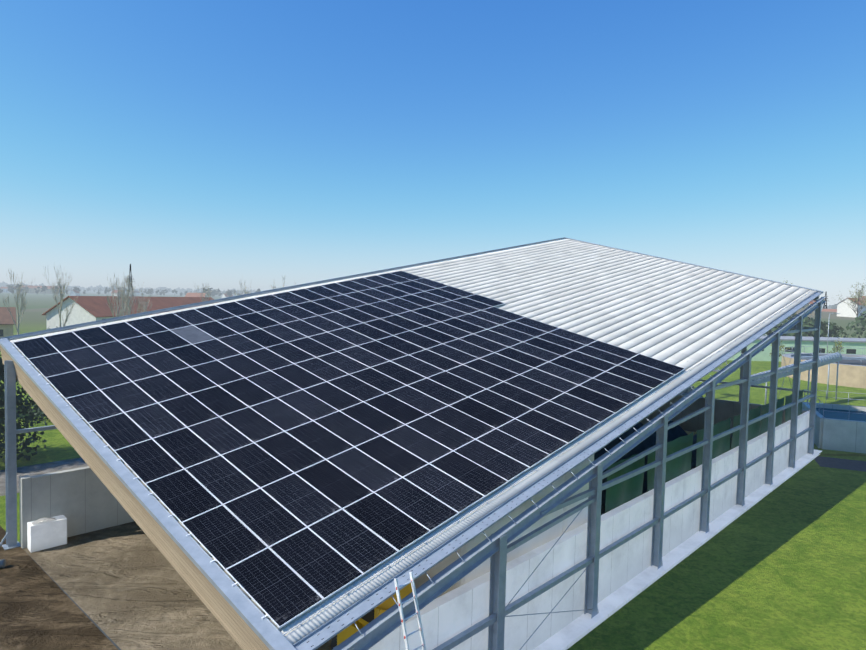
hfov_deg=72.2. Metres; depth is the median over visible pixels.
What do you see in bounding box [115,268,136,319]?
bare poplar tree
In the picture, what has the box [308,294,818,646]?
channel slots
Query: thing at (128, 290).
bare poplar tree
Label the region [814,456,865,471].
paved path
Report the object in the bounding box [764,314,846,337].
trees
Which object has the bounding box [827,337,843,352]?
young tree buds
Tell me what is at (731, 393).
terrain
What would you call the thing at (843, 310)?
hillside houses
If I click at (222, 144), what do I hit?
sky
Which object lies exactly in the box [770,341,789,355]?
young tree buds
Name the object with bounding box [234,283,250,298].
bare poplar tree
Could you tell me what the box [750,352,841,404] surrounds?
rack
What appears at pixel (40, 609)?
mud yard
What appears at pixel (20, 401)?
broadleaf tree
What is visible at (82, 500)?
retaining wall
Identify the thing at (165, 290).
distant treelines
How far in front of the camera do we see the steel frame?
22.35 m
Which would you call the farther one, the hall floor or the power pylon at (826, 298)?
the power pylon at (826, 298)
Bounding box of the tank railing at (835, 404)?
[804,389,864,419]
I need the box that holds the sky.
[0,0,865,305]
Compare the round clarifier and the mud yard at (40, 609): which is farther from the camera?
the round clarifier
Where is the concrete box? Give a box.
[27,515,66,552]
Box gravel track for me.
[0,458,87,495]
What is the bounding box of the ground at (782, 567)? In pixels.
[0,289,865,649]
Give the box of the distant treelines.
[0,281,836,308]
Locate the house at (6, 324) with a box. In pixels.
[0,307,15,340]
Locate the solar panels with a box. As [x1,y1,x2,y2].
[13,271,684,627]
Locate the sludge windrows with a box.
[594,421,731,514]
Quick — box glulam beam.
[0,345,269,649]
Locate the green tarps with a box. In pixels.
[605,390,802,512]
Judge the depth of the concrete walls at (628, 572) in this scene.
19.99 m
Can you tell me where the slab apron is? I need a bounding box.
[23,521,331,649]
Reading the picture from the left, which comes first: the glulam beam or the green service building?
the glulam beam
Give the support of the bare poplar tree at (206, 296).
on the ground at (782, 567)
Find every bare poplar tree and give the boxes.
[2,270,31,338]
[42,263,77,326]
[106,271,131,320]
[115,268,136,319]
[118,274,135,318]
[131,282,151,317]
[194,283,213,304]
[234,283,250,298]
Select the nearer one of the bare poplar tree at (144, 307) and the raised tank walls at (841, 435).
the raised tank walls at (841, 435)
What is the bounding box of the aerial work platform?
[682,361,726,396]
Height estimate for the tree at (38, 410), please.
7.393 m
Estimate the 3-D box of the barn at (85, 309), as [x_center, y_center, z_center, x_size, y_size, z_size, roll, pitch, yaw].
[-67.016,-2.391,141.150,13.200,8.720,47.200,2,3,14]
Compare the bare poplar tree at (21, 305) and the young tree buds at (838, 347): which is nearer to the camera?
the young tree buds at (838, 347)
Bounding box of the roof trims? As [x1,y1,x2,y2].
[0,237,822,649]
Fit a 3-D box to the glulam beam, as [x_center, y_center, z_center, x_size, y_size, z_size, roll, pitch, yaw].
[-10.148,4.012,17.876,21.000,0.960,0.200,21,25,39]
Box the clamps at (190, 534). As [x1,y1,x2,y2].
[13,347,267,618]
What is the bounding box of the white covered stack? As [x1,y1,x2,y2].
[414,454,593,597]
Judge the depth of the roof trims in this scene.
15.98 m
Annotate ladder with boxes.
[394,572,425,649]
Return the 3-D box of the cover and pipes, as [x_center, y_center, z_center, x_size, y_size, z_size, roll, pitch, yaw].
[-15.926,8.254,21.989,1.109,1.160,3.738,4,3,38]
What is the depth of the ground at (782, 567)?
22.47 m
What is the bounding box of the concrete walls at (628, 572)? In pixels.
[369,410,821,649]
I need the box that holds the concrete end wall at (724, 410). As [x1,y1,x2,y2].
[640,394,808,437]
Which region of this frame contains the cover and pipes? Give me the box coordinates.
[0,517,56,567]
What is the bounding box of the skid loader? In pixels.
[331,583,411,648]
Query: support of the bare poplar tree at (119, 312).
on the ground at (782, 567)
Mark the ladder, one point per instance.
(420, 629)
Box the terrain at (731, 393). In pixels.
[643,311,865,454]
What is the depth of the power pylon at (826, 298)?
1249.17 m
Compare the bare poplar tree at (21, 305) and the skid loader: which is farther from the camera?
the bare poplar tree at (21, 305)
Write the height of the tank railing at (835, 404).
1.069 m
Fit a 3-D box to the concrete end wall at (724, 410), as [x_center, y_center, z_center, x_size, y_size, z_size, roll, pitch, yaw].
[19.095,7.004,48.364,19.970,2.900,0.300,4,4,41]
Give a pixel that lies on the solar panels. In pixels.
(322, 442)
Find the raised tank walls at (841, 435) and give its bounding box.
[802,402,865,453]
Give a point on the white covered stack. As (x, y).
(551, 533)
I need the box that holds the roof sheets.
[10,239,816,644]
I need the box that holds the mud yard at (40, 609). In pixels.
[0,526,117,649]
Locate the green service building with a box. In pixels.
[728,335,865,361]
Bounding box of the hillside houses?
[796,296,865,316]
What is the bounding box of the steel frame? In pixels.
[0,296,825,649]
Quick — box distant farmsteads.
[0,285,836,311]
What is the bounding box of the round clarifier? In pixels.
[781,346,865,388]
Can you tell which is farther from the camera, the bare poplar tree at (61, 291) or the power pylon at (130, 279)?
the power pylon at (130, 279)
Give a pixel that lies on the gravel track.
(45, 468)
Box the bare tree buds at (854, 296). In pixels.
[837,282,865,307]
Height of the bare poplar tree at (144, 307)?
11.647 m
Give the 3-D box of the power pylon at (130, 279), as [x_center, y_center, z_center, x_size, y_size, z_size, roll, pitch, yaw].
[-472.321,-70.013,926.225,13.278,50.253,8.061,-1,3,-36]
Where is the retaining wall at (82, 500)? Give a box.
[19,466,133,548]
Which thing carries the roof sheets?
on the steel frame
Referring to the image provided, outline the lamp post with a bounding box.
[827,313,839,352]
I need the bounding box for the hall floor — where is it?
[25,551,120,649]
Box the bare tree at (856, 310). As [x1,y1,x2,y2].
[841,284,865,316]
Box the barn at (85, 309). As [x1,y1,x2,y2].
[42,296,218,333]
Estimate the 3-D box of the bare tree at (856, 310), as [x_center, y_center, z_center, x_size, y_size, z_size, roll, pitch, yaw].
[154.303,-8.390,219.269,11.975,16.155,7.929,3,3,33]
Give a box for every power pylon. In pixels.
[127,264,133,295]
[823,292,827,308]
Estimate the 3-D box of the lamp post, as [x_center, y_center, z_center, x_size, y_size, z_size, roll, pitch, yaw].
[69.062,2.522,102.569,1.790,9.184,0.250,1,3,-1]
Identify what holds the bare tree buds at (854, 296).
attached to the bare tree at (856, 310)
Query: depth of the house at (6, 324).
111.68 m
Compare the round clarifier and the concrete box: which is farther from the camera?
the round clarifier

